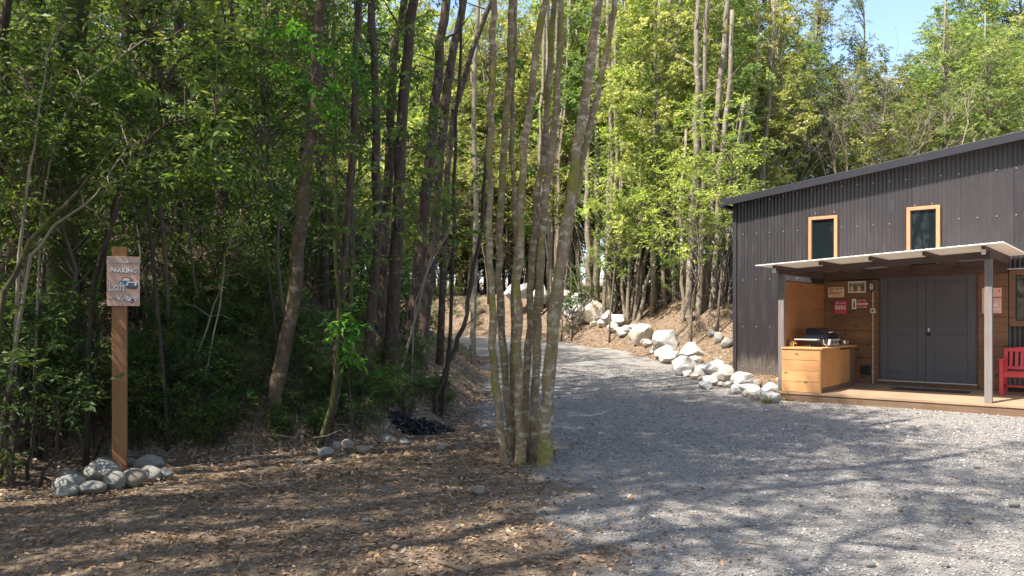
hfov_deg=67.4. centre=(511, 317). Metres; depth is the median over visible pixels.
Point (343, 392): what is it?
shrub
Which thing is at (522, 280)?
shrub
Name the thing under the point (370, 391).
shrub
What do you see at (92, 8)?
forest tree
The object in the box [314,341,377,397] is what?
shrub
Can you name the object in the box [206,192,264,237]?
shrub
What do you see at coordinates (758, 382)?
boulder
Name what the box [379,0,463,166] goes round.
woodland tree
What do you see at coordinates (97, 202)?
shrub
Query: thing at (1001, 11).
woodland tree
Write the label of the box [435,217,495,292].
shrub
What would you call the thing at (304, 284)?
shrub
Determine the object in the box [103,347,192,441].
shrub
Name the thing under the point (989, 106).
woodland tree
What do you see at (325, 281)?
forest tree
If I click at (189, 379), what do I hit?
shrub
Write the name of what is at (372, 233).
shrub
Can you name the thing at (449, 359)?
forest tree
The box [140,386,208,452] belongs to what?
shrub
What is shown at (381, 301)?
forest tree
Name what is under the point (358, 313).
shrub
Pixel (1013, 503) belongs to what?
loose stone
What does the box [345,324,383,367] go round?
shrub
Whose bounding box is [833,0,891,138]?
pointed tree
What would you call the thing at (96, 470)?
river stone
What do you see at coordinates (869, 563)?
loose stone
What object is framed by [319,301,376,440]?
arching sapling
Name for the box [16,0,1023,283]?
sky
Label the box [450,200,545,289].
shrub
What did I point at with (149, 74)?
forest tree
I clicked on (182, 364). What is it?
shrub
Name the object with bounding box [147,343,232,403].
shrub
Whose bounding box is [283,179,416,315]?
shrub
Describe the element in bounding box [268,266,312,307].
shrub
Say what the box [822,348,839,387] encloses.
sliding door
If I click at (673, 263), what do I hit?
shrub
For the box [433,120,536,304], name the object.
sapling
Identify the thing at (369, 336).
forest tree
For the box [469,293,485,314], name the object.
shrub
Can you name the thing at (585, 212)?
tree
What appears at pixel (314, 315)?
shrub
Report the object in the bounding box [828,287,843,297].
tin sign
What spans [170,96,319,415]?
arching sapling
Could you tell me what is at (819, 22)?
pointed tree
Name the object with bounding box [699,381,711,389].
filler stone
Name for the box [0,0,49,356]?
roadside tree
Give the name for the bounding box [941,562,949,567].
loose stone
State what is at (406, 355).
shrub
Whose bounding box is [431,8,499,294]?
woodland tree
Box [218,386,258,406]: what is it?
fern
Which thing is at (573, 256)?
shrub
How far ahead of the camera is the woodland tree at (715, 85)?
28.39 m
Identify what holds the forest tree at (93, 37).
on the ground
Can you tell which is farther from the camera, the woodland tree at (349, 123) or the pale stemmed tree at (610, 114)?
the woodland tree at (349, 123)
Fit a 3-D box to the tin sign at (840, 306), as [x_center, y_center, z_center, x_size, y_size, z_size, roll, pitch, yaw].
[6.786,-0.210,15.865,0.250,0.280,0.012,0,0,40]
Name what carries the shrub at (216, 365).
on the ground
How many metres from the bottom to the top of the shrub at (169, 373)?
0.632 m
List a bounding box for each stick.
[431,559,468,573]
[742,542,772,546]
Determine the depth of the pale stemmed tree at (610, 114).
27.87 m
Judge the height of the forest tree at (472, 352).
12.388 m
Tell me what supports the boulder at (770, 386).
on the driveway
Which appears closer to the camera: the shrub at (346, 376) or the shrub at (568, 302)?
the shrub at (346, 376)
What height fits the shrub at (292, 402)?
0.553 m
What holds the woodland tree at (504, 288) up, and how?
on the ground
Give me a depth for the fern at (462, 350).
16.75 m
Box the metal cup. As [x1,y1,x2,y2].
[841,340,848,344]
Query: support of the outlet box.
attached to the cabin
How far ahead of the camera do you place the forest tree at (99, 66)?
19.64 m
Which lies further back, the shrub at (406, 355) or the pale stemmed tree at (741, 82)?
the pale stemmed tree at (741, 82)
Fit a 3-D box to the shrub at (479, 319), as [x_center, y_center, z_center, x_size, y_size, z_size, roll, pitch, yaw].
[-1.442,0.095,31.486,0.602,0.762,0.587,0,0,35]
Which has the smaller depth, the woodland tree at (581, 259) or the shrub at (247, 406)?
the shrub at (247, 406)
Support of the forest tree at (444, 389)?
on the ground
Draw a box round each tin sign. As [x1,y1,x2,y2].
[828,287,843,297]
[834,300,846,313]
[848,281,865,292]
[852,299,867,308]
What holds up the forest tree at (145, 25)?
on the ground
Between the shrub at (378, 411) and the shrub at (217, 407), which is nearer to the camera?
the shrub at (217, 407)
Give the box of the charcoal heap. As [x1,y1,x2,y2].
[389,410,454,434]
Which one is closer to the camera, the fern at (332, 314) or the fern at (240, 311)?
the fern at (240, 311)
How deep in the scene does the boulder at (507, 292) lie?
31.03 m
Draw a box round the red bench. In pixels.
[998,347,1023,394]
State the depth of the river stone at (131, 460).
7.91 m
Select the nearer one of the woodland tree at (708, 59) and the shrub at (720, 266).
the shrub at (720, 266)
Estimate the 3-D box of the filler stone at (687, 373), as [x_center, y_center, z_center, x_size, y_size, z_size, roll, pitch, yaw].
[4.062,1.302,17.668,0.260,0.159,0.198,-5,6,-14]
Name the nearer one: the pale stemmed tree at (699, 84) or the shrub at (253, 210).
the shrub at (253, 210)
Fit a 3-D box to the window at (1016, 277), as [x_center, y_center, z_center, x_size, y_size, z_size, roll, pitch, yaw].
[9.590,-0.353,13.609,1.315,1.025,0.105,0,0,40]
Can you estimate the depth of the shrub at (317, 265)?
16.01 m
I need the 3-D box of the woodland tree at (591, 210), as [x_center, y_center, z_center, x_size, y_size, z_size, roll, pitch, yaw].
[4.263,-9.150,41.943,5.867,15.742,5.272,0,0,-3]
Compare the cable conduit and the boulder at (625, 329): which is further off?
the boulder at (625, 329)
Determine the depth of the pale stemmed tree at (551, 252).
30.97 m
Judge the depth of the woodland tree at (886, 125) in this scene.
33.61 m
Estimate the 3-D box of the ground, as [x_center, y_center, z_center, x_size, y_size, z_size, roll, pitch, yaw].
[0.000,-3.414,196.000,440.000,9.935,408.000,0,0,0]
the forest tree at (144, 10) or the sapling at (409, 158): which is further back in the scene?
the sapling at (409, 158)
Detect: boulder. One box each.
[504,284,510,299]
[506,339,510,356]
[521,283,526,298]
[533,286,546,304]
[562,300,579,315]
[571,293,583,302]
[578,298,602,322]
[601,310,611,324]
[607,322,619,331]
[611,314,630,325]
[620,325,630,332]
[629,323,653,345]
[652,330,677,348]
[656,345,672,350]
[657,351,678,363]
[672,356,694,375]
[678,342,704,356]
[691,356,704,365]
[694,363,705,375]
[701,359,723,374]
[702,374,718,385]
[707,329,714,336]
[714,332,723,343]
[716,364,734,381]
[720,337,732,348]
[730,371,754,384]
[738,383,761,393]
[753,379,761,386]
[760,391,781,402]
[761,382,777,392]
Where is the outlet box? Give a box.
[861,365,870,374]
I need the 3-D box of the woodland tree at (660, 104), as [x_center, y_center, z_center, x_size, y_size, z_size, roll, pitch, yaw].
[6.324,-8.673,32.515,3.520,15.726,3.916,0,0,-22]
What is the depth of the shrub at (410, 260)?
15.55 m
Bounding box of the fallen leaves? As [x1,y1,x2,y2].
[0,205,1023,575]
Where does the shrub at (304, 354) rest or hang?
on the ground
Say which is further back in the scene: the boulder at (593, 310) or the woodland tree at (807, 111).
the woodland tree at (807, 111)
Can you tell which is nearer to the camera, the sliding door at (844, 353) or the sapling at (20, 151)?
the sapling at (20, 151)
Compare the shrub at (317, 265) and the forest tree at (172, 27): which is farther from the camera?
the forest tree at (172, 27)
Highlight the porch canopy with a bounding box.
[755,242,1023,402]
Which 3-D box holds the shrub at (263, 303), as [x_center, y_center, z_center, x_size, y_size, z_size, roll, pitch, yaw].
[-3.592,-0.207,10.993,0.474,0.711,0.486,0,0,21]
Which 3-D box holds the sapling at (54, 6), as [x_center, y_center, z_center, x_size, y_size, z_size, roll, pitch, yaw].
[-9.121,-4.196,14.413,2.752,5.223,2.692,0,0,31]
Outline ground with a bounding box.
[0,216,929,481]
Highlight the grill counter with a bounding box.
[781,345,855,392]
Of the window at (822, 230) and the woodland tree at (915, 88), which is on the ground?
the woodland tree at (915, 88)
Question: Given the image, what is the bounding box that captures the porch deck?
[777,385,1023,417]
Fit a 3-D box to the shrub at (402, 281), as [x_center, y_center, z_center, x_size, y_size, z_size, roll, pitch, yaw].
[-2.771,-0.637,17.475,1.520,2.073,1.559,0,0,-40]
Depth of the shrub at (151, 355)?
8.85 m
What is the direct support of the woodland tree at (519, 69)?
on the ground
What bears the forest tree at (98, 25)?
on the ground
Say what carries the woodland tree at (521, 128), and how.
on the ground
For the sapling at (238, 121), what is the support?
on the ground
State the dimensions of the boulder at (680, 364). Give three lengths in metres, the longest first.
0.536 x 0.490 x 0.489 m
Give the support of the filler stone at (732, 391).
on the driveway
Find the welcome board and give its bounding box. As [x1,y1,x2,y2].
[982,288,1001,312]
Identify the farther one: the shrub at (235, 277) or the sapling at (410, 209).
the sapling at (410, 209)
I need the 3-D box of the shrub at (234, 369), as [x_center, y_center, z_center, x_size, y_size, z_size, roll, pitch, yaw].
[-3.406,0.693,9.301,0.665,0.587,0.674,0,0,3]
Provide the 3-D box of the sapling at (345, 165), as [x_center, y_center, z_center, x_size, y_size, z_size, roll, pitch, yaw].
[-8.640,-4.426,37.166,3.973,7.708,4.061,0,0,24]
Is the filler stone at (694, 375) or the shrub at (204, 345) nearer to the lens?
the shrub at (204, 345)
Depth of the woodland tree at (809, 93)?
33.78 m
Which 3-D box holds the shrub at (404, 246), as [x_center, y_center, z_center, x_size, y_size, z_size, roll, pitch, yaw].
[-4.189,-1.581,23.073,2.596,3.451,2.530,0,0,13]
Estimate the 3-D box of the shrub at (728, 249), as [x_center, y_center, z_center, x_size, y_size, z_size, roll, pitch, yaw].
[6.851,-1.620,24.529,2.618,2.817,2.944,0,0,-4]
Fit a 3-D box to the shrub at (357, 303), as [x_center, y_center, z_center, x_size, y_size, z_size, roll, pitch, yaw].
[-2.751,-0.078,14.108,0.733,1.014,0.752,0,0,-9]
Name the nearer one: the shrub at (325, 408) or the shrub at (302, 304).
the shrub at (325, 408)
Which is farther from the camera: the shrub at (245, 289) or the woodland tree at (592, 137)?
the woodland tree at (592, 137)
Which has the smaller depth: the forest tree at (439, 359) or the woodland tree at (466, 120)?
the forest tree at (439, 359)
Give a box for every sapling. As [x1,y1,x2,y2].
[0,0,56,70]
[0,0,104,114]
[0,0,118,318]
[0,0,155,408]
[0,8,102,485]
[0,20,195,405]
[0,39,123,456]
[0,114,174,344]
[29,22,167,469]
[43,0,264,362]
[52,10,185,101]
[72,100,133,398]
[82,41,212,337]
[83,0,281,468]
[91,220,168,380]
[105,19,293,332]
[144,2,390,451]
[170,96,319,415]
[183,0,399,322]
[227,0,453,349]
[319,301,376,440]
[326,148,380,251]
[327,150,360,206]
[345,137,430,234]
[357,167,393,239]
[380,168,450,307]
[407,155,486,275]
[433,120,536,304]
[440,143,508,265]
[484,129,564,283]
[493,126,553,282]
[508,132,573,252]
[548,125,605,289]
[552,163,600,245]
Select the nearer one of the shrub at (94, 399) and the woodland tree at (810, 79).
the shrub at (94, 399)
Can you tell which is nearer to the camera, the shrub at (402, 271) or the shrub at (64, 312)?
the shrub at (64, 312)
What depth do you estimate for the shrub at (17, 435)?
6.82 m
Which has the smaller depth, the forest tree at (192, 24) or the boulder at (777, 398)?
the boulder at (777, 398)
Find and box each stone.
[51,474,85,490]
[53,485,78,497]
[56,469,80,477]
[79,480,106,493]
[82,459,120,481]
[95,456,111,460]
[103,470,125,489]
[124,468,146,486]
[128,457,134,464]
[133,454,164,468]
[141,465,161,481]
[160,469,173,479]
[318,447,334,457]
[332,441,341,451]
[341,439,353,449]
[356,445,370,453]
[380,434,392,443]
[391,544,398,549]
[398,438,409,444]
[436,445,444,450]
[471,485,484,494]
[503,509,510,513]
[572,557,580,562]
[590,321,596,326]
[597,319,605,326]
[616,327,627,336]
[625,324,635,329]
[643,339,651,346]
[654,350,666,358]
[682,370,692,376]
[690,372,700,379]
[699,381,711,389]
[717,381,724,386]
[723,381,731,387]
[729,388,738,394]
[742,390,752,397]
[748,392,759,400]
[865,560,874,567]
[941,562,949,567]
[1008,500,1019,507]
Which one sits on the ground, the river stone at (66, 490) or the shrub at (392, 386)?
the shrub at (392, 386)
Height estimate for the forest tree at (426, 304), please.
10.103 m
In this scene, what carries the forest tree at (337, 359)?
on the ground
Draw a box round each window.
[808,215,837,271]
[906,205,940,265]
[1009,269,1023,325]
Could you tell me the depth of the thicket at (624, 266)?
28.70 m
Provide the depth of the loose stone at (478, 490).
6.60 m
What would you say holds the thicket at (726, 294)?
on the ground
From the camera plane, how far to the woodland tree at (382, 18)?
37.59 m
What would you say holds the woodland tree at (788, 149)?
on the ground
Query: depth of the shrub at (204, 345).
9.62 m
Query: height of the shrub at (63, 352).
1.566 m
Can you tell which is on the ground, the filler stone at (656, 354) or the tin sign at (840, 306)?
the filler stone at (656, 354)
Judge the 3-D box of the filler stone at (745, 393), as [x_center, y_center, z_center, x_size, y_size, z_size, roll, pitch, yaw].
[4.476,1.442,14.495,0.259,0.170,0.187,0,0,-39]
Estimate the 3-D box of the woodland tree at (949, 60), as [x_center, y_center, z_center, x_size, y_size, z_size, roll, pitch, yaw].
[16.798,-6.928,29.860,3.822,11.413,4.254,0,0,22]
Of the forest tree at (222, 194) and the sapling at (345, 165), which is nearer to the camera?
the forest tree at (222, 194)
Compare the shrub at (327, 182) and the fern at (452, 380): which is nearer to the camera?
the fern at (452, 380)
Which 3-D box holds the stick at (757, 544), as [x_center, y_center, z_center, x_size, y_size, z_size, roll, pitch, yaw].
[1.638,1.512,5.120,0.196,0.014,0.010,0,0,24]
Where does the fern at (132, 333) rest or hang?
on the ground
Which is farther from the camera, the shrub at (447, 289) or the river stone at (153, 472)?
the shrub at (447, 289)
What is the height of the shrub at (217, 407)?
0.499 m
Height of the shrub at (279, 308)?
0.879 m
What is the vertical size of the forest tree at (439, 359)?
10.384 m
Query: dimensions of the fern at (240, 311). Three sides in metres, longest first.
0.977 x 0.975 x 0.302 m
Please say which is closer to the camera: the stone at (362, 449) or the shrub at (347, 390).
the stone at (362, 449)
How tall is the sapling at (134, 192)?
3.995 m
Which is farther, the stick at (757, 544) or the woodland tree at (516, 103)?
the woodland tree at (516, 103)
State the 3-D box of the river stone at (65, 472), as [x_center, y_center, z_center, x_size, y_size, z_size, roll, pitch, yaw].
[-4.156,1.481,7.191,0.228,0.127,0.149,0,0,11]
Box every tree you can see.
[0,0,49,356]
[0,0,105,241]
[1,5,115,163]
[17,3,146,162]
[44,0,134,45]
[46,0,90,392]
[46,0,139,224]
[46,2,111,152]
[88,0,145,216]
[89,0,190,142]
[90,0,224,212]
[91,0,222,161]
[93,0,171,207]
[99,0,227,217]
[108,0,219,229]
[110,1,208,158]
[132,0,301,239]
[137,0,227,230]
[162,7,270,162]
[164,0,254,233]
[165,2,261,224]
[166,0,259,184]
[177,0,348,263]
[186,0,347,257]
[188,1,297,240]
[195,0,278,253]
[197,1,295,242]
[204,0,336,195]
[209,0,335,216]
[219,0,366,234]
[220,0,385,446]
[225,2,328,247]
[227,0,496,428]
[241,0,385,217]
[243,0,349,200]
[251,0,346,211]
[269,0,385,214]
[271,0,418,313]
[281,1,365,185]
[295,0,433,272]
[297,0,351,447]
[326,0,435,368]
[327,14,383,180]
[330,0,617,466]
[342,9,403,242]
[350,0,418,385]
[351,1,429,251]
[362,0,381,387]
[367,0,473,372]
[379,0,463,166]
[380,102,450,303]
[382,6,450,252]
[398,10,469,293]
[406,75,457,245]
[407,0,477,417]
[411,38,478,292]
[415,0,466,371]
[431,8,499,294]
[433,16,496,416]
[435,1,490,366]
[438,73,507,291]
[445,17,498,259]
[448,37,499,285]
[451,0,527,284]
[455,0,536,293]
[460,68,525,265]
[461,219,484,292]
[464,31,501,289]
[469,0,480,365]
[479,229,508,291]
[482,22,541,283]
[483,91,536,283]
[494,56,567,291]
[496,0,545,269]
[501,0,567,245]
[515,0,583,311]
[515,0,594,249]
[519,13,577,271]
[524,38,580,237]
[526,0,601,291]
[542,12,606,288]
[553,0,638,309]
[564,2,617,251]
[565,152,659,342]
[572,218,592,284]
[573,0,669,261]
[579,22,603,289]
[581,0,657,250]
[581,0,707,324]
[582,1,642,246]
[583,0,651,313]
[587,0,750,325]
[596,74,723,296]
[602,6,658,256]
[623,0,694,312]
[623,0,701,271]
[628,1,702,291]
[633,0,705,244]
[641,90,784,331]
[654,37,871,188]
[664,1,753,287]
[669,0,763,232]
[681,0,756,232]
[682,0,775,298]
[692,0,805,295]
[710,0,820,193]
[710,1,792,190]
[726,3,783,191]
[732,0,813,188]
[739,0,831,191]
[756,18,842,187]
[756,67,814,188]
[768,30,838,184]
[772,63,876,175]
[780,50,833,176]
[784,0,857,175]
[789,49,863,177]
[794,27,974,166]
[804,66,881,177]
[824,43,923,168]
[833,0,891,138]
[834,70,975,161]
[843,77,916,170]
[851,64,934,168]
[858,83,919,165]
[863,49,1023,155]
[892,0,1002,153]
[895,50,951,157]
[899,21,1007,147]
[902,21,996,153]
[912,0,1023,77]
[925,26,1022,149]
[933,13,1023,144]
[951,0,1023,108]
[958,12,1023,135]
[970,13,1023,140]
[991,49,1023,130]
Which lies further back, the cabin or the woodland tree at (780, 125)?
the woodland tree at (780, 125)
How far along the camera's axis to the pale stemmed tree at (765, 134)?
26.27 m
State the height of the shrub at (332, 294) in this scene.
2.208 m
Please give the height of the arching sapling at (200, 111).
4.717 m
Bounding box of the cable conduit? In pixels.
[870,292,876,383]
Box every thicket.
[567,226,602,300]
[602,217,649,301]
[630,188,678,297]
[644,179,699,303]
[666,247,732,308]
[693,206,732,306]
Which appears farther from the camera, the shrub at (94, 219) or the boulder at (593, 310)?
the boulder at (593, 310)
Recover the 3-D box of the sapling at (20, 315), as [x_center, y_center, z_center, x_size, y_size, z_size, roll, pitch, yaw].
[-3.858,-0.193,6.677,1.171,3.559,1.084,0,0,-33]
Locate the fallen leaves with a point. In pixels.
(282, 521)
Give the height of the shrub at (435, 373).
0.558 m
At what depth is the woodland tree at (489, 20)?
36.20 m
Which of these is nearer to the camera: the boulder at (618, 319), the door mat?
the door mat
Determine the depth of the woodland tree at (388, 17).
36.45 m
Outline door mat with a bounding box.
[891,387,970,393]
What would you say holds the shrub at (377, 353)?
on the ground
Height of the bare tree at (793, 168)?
8.436 m
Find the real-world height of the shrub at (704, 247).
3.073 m
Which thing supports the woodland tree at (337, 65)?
on the ground
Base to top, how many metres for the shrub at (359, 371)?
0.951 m
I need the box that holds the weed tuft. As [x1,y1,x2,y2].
[757,393,774,402]
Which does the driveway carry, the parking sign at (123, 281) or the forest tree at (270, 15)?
the parking sign at (123, 281)
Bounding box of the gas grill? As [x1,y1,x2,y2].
[794,327,839,346]
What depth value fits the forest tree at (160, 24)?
15.39 m
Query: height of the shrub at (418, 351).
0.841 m
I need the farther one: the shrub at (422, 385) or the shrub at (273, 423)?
the shrub at (422, 385)
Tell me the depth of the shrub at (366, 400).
9.37 m
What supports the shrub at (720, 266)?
on the ground
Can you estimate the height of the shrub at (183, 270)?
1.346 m
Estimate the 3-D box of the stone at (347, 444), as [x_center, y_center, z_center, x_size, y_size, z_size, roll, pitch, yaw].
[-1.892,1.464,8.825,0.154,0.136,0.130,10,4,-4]
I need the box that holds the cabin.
[719,130,1023,391]
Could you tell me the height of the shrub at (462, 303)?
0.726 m
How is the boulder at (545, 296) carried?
on the ground
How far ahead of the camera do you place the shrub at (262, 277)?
11.02 m
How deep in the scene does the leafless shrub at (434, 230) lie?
11.00 m
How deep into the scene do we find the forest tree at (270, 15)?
20.30 m
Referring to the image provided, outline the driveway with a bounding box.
[0,336,1023,575]
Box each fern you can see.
[23,292,87,310]
[91,350,140,361]
[91,371,145,391]
[99,338,166,368]
[110,329,156,343]
[128,303,190,320]
[170,280,237,294]
[170,304,264,331]
[213,306,271,315]
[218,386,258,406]
[229,380,286,396]
[268,304,324,316]
[318,306,360,324]
[401,374,470,388]
[426,385,457,391]
[434,343,467,355]
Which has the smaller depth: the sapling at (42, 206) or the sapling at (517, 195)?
the sapling at (42, 206)
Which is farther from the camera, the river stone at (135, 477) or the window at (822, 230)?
the window at (822, 230)
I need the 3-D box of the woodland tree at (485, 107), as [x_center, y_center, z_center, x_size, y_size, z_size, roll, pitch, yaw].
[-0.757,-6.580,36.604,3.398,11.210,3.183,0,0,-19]
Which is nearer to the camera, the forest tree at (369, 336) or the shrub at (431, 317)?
the forest tree at (369, 336)
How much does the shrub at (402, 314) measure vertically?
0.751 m
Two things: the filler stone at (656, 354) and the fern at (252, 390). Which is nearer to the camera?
the fern at (252, 390)
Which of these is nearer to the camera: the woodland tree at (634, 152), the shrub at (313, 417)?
the shrub at (313, 417)
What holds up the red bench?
on the porch deck
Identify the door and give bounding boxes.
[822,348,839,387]
[840,349,849,383]
[880,276,925,380]
[926,274,975,383]
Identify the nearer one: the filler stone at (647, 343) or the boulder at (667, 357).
the boulder at (667, 357)
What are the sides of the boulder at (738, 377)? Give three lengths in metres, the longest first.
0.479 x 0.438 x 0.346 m
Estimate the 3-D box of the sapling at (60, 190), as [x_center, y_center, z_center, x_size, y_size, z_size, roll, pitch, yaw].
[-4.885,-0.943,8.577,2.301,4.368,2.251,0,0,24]
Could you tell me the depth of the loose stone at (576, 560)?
4.74 m
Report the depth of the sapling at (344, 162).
35.14 m
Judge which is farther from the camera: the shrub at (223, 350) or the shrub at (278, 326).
the shrub at (278, 326)
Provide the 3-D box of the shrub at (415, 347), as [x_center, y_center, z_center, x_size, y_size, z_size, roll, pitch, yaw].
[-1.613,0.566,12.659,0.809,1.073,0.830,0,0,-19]
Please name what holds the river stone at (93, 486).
on the driveway
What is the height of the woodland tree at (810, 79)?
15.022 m
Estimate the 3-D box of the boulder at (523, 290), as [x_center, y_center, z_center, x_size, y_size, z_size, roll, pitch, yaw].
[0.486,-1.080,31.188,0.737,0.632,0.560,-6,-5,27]
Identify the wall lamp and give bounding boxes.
[868,282,874,291]
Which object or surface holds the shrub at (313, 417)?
on the ground
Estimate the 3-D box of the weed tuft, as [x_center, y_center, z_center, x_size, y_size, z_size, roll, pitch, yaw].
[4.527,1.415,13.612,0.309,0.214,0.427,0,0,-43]
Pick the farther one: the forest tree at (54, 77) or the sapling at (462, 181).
the sapling at (462, 181)
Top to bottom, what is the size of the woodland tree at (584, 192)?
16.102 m
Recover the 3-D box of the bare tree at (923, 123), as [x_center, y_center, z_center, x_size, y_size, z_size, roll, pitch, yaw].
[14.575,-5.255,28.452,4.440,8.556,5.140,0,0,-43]
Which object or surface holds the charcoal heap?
on the driveway
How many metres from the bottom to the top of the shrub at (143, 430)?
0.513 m
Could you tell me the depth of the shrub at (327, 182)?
20.38 m
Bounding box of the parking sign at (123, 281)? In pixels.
[107,247,139,470]
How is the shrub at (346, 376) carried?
on the ground
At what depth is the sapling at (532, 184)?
31.30 m
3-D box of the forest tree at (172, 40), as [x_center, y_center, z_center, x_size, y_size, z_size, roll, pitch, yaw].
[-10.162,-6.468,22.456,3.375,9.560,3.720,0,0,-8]
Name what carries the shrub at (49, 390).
on the ground
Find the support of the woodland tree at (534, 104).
on the ground
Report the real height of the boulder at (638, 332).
0.756 m
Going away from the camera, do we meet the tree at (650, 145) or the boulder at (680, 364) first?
the boulder at (680, 364)
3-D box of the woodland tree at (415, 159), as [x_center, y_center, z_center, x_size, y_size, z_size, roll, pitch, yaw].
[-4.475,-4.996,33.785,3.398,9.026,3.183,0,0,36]
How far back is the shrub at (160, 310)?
9.74 m
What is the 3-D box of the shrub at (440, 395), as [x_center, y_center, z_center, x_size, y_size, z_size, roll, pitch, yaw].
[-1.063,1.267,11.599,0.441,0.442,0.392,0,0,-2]
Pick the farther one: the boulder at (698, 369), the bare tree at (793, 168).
the bare tree at (793, 168)
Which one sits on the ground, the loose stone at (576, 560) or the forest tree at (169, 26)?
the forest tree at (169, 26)
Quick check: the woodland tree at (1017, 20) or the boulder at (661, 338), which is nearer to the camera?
the boulder at (661, 338)
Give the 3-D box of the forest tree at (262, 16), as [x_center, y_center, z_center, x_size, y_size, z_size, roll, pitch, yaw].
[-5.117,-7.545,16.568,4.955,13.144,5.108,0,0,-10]
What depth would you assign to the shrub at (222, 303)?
9.90 m
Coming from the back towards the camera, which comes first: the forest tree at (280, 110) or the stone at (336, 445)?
the forest tree at (280, 110)
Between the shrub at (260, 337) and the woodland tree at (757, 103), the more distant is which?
the woodland tree at (757, 103)
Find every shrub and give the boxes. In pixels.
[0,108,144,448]
[0,210,148,345]
[0,268,111,434]
[0,282,110,415]
[0,285,125,490]
[0,289,140,459]
[1,135,109,283]
[2,199,113,340]
[11,305,150,457]
[19,170,160,296]
[25,356,152,459]
[30,153,131,240]
[50,78,144,217]
[78,243,172,329]
[79,109,123,207]
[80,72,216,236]
[86,138,168,223]
[87,194,180,330]
[91,366,174,449]
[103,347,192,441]
[104,319,189,395]
[104,379,158,423]
[107,124,195,229]
[125,191,250,300]
[128,409,157,453]
[132,277,204,343]
[132,331,225,403]
[139,137,214,235]
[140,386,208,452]
[142,274,209,317]
[145,355,184,397]
[147,234,244,314]
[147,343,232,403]
[147,388,188,424]
[158,148,263,245]
[159,256,261,366]
[161,260,202,304]
[162,147,259,239]
[167,336,246,437]
[169,122,279,236]
[174,363,210,404]
[179,295,231,352]
[180,421,208,448]
[183,198,282,290]
[183,404,233,440]
[184,288,221,333]
[188,395,248,452]
[189,337,216,365]
[192,397,216,428]
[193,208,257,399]
[193,284,259,359]
[193,387,239,453]
[197,254,240,305]
[197,343,240,388]
[200,321,238,353]
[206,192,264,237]
[206,341,239,382]
[210,351,260,397]
[214,243,288,320]
[215,263,276,307]
[216,149,333,296]
[216,267,265,329]
[216,377,274,430]
[220,258,289,321]
[223,405,246,429]
[230,240,288,293]
[234,184,289,233]
[235,152,357,318]
[237,204,320,277]
[239,307,308,359]
[243,166,370,292]
[247,154,363,220]
[247,280,278,321]
[254,310,308,350]
[255,289,314,331]
[257,401,299,445]
[259,397,298,432]
[263,196,327,270]
[267,321,323,383]
[267,323,346,407]
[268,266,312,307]
[274,414,300,439]
[278,293,335,351]
[280,379,309,413]
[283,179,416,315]
[286,217,372,312]
[288,276,310,295]
[290,170,371,268]
[294,329,330,370]
[296,304,326,340]
[299,404,322,435]
[301,323,329,354]
[301,402,325,437]
[303,230,349,280]
[303,345,354,398]
[303,374,331,412]
[304,266,333,306]
[309,397,347,440]
[310,199,390,292]
[311,402,327,428]
[312,199,429,295]
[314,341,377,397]
[319,339,368,375]
[321,378,358,414]
[326,259,408,363]
[327,335,378,396]
[327,370,365,404]
[333,385,363,438]
[335,379,384,439]
[340,378,358,404]
[345,312,364,353]
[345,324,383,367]
[346,287,367,332]
[347,223,439,340]
[349,236,438,323]
[353,375,379,410]
[354,362,407,417]
[355,380,386,411]
[356,334,403,380]
[357,252,420,326]
[362,205,414,286]
[365,401,390,423]
[366,374,405,405]
[369,347,418,402]
[373,354,433,412]
[376,371,402,404]
[389,206,447,280]
[396,320,438,373]
[396,335,431,370]
[398,390,422,416]
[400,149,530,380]
[400,305,406,328]
[404,217,472,299]
[406,297,437,336]
[409,222,484,399]
[409,369,436,399]
[425,389,459,416]
[427,387,454,406]
[428,368,451,396]
[431,300,438,316]
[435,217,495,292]
[436,275,465,310]
[446,383,460,403]
[448,208,508,293]
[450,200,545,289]
[455,282,466,295]
[457,297,470,308]
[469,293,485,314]
[470,311,481,325]
[494,228,546,284]
[523,228,584,289]
[528,226,603,291]
[543,264,601,341]
[581,252,648,313]
[594,206,676,313]
[624,241,677,305]
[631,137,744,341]
[635,196,695,290]
[648,221,731,308]
[668,224,732,290]
[686,229,732,300]
[687,229,732,296]
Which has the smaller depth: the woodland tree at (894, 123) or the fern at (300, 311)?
the fern at (300, 311)
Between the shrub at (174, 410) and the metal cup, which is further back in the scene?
the metal cup
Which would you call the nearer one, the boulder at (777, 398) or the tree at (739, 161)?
the boulder at (777, 398)
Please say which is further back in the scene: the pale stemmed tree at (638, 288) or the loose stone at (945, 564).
the pale stemmed tree at (638, 288)
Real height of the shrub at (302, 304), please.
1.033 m
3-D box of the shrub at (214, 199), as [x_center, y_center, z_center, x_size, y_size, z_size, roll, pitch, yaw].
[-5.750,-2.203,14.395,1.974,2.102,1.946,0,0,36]
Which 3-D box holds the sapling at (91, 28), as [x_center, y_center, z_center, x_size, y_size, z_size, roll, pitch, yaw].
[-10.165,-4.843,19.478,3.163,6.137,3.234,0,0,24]
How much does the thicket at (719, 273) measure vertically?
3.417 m
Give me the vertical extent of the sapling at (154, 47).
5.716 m
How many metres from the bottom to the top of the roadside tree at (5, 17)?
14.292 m
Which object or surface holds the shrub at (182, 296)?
on the ground
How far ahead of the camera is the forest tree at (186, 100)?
21.96 m
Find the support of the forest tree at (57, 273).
on the ground
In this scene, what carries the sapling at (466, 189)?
on the ground
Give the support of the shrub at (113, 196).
on the ground
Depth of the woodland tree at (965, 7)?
41.61 m

